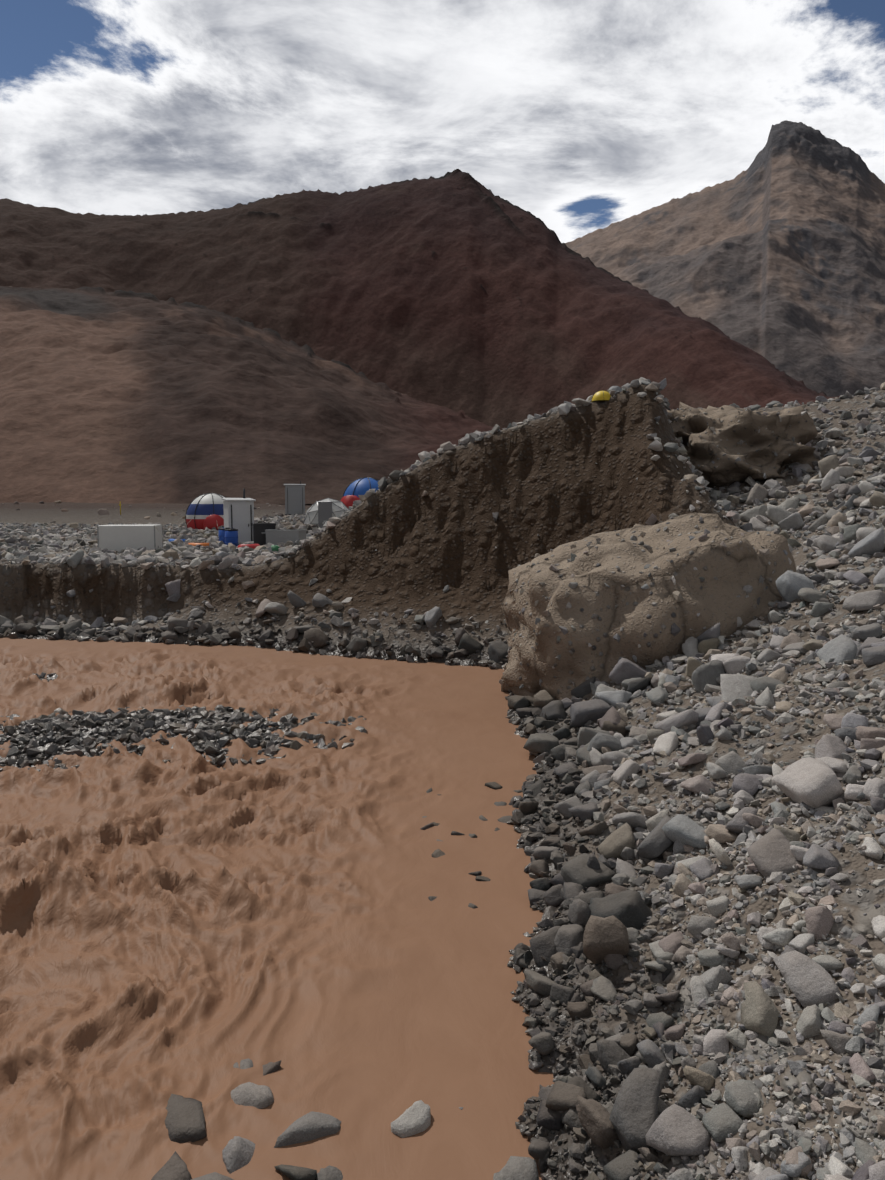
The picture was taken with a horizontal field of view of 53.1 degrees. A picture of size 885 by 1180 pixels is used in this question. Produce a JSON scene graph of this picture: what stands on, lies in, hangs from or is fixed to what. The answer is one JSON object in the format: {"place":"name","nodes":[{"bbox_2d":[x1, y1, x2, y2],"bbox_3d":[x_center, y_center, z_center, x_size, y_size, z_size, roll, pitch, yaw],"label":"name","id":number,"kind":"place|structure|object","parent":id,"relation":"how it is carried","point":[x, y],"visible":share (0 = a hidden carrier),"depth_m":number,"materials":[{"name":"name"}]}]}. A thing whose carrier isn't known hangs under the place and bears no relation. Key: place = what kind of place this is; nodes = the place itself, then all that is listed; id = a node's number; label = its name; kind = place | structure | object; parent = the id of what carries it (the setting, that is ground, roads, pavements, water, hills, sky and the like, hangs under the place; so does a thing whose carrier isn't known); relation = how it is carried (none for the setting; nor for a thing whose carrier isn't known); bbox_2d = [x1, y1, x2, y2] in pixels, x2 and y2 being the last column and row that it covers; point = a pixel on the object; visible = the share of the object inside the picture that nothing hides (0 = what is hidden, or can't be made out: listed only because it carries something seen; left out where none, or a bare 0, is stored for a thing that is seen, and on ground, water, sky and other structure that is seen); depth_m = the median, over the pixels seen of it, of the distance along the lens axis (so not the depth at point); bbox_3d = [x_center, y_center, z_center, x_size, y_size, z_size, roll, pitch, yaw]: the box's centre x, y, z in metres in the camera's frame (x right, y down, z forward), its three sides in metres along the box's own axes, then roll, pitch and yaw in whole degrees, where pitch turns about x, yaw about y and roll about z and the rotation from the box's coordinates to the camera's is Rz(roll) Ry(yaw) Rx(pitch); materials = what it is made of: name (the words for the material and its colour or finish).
{"place":"outdoors","nodes":[
{"label":"outdoors","id":0,"kind":"place"},
{"bbox_2d":[0,286,492,503],"bbox_3d":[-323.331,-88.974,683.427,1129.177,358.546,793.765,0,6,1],"label":"hill","id":1,"kind":"structure","parent":0,"point":[125,397],"depth_m":399.71,"materials":[{"name":"brown soil"}]},
{"bbox_2d":[0,637,553,1179],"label":"river water","id":2,"kind":"structure","parent":0,"point":[186,921],"depth_m":8.37,"materials":[{"name":"brown liquid"}]},
{"bbox_2d":[0,169,839,429],"bbox_3d":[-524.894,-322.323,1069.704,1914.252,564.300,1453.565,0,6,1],"label":"mountain terrain","id":3,"kind":"structure","parent":0,"point":[468,294],"depth_m":1051.06,"materials":[{"name":"brown soil"}]},
{"bbox_2d":[0,384,884,1179],"bbox_3d":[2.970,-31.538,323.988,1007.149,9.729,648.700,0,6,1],"label":"terrain","id":4,"kind":"structure","parent":0,"point":[554,480],"depth_m":23.84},
{"bbox_2d":[50,512,184,527],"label":"stones","id":5,"kind":"object","parent":4,"relation":"on","point":[76,525],"visible":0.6,"depth_m":97.31,"materials":[{"name":"grey stone"}]},
{"bbox_2d":[74,524,179,552],"bbox_3d":[-12.977,-2.101,36.880,4.262,1.217,3.304,-1,6,-7],"label":"tent","id":6,"kind":"object","parent":4,"relation":"on","point":[118,538],"visible":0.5,"depth_m":36.06,"materials":[{"name":"white fabric"}]},
{"bbox_2d":[2,500,283,516],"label":"stones","id":7,"kind":"object","parent":4,"relation":"on","point":[103,511],"visible":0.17,"depth_m":135.47,"materials":[{"name":"grey stone"}]},
{"bbox_2d":[188,542,208,545],"bbox_3d":[-10.825,-1.935,39.391,0.900,0.368,0.440,0,6,1],"label":"duffel bag","id":8,"kind":"object","parent":4,"relation":"on","point":[200,543],"visible":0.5,"depth_m":39.26,"materials":[{"name":"orange fabric"}]},
{"bbox_2d":[185,493,225,529],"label":"dome tent","id":9,"kind":"object","parent":4,"relation":"on","point":[205,510],"visible":0.77,"depth_m":59.54,"materials":[{"name":"multicoloured fabric"}]},
{"bbox_2d":[218,528,230,543],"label":"barrel","id":10,"kind":"object","parent":4,"relation":"on","point":[221,535],"visible":0.5,"depth_m":41.19,"materials":[{"name":"blue plastic"}]},
{"bbox_2d":[225,528,238,545],"bbox_3d":[-9.533,-2.316,39.997,0.606,0.935,0.606,3,6,27],"label":"barrel","id":11,"kind":"object","parent":4,"relation":"on","point":[231,535],"visible":0.83,"depth_m":39.74,"materials":[{"name":"blue plastic"}]},
{"bbox_2d":[221,489,255,543],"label":"toilet cabin","id":12,"kind":"object","parent":4,"relation":"on","point":[239,514],"visible":0.65,"depth_m":42.66,"materials":[{"name":"grey plastic"}]},
{"bbox_2d":[238,544,259,548],"bbox_3d":[-8.213,-1.785,37.606,0.440,0.368,0.900,4,7,39],"label":"duffel bag","id":13,"kind":"object","parent":4,"relation":"on","point":[253,546],"visible":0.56,"depth_m":37.45,"materials":[{"name":"red fabric"}]},
{"bbox_2d":[252,523,275,545],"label":"black crate","id":14,"kind":"object","parent":4,"relation":"on","point":[258,533],"visible":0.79,"depth_m":40.74,"materials":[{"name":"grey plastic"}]},
{"bbox_2d":[271,545,279,550],"bbox_3d":[-6.714,-1.624,35.444,0.440,0.368,0.900,-1,6,-13],"label":"duffel bag","id":15,"kind":"object","parent":4,"relation":"on","point":[275,547],"visible":0.52,"depth_m":35.01,"materials":[{"name":"green fabric"}]},
{"bbox_2d":[0,632,568,1179],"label":"wet stones","id":16,"kind":"object","parent":4,"relation":"on","point":[168,722],"visible":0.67,"depth_m":14.42,"materials":[{"name":"grey stone"}]},
{"bbox_2d":[265,529,306,544],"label":"storage box","id":17,"kind":"object","parent":4,"relation":"on","point":[274,536],"visible":0.81,"depth_m":40.32,"materials":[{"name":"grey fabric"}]},
{"bbox_2d":[284,481,305,514],"bbox_3d":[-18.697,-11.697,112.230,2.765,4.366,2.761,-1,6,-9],"label":"toilet cabin","id":18,"kind":"object","parent":4,"relation":"on","point":[294,499],"visible":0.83,"depth_m":111.05,"materials":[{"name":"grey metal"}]},
{"bbox_2d":[303,498,348,527],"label":"geodesic dome","id":19,"kind":"structure","parent":4,"relation":"on","point":[323,510],"depth_m":54.54,"materials":[{"name":"white fabric"}]},
{"bbox_2d":[341,477,378,508],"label":"dome tent","id":20,"kind":"object","parent":4,"relation":"on","point":[357,487],"visible":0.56,"depth_m":83.70,"materials":[{"name":"blue fabric"}]},
{"bbox_2d":[151,676,650,1179],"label":"stream rocks","id":21,"kind":"object","parent":4,"relation":"on","point":[185,1120],"visible":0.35,"depth_m":5.73,"materials":[{"name":"grey stone"}]},
{"bbox_2d":[0,377,884,1179],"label":"bank rocks","id":22,"kind":"object","parent":4,"relation":"on","point":[16,539],"visible":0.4,"depth_m":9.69,"materials":[{"name":"grey stone"}]},
{"bbox_2d":[592,390,610,400],"bbox_3d":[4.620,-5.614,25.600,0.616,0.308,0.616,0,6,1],"label":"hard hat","id":23,"kind":"object","parent":4,"relation":"on","point":[602,395],"visible":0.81,"depth_m":25.38,"materials":[{"name":"yellow plastic"}]},
{"bbox_2d":[501,513,796,700],"bbox_3d":[4.284,0.908,17.846,6.376,4.618,5.515,-10,3,-10],"label":"boulder","id":24,"kind":"object","parent":4,"relation":"on","point":[655,608],"visible":0.46,"depth_m":15.75,"materials":[{"name":"beige stone"}]},
{"bbox_2d":[499,513,792,699],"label":"pebbles","id":25,"kind":"object","parent":24,"relation":"on","point":[675,628],"visible":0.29,"depth_m":15.91,"materials":[{"name":"stone"}]},
{"bbox_2d":[667,402,820,488],"bbox_3d":[9.898,-4.522,29.256,7.620,3.208,6.331,7,8,20],"label":"boulder","id":26,"kind":"object","parent":4,"relation":"on","point":[763,446],"visible":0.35,"depth_m":27.04,"materials":[{"name":"beige stone"}]},
{"bbox_2d":[667,407,814,487],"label":"pebbles","id":27,"kind":"object","parent":26,"relation":"on","point":[742,441],"visible":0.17,"depth_m":27.01,"materials":[{"name":"stone"}]},
{"bbox_2d":[0,0,884,242],"label":"sky","id":28,"kind":"structure","parent":0,"point":[584,116],"materials":[{"name":"white"}]},
{"bbox_2d":[565,120,884,396],"bbox_3d":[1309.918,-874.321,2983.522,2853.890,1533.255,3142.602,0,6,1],"label":"mountain terrain","id":29,"kind":"structure","parent":0,"point":[774,253],"depth_m":2299.88,"materials":[{"name":"brown stone"}]}
]}

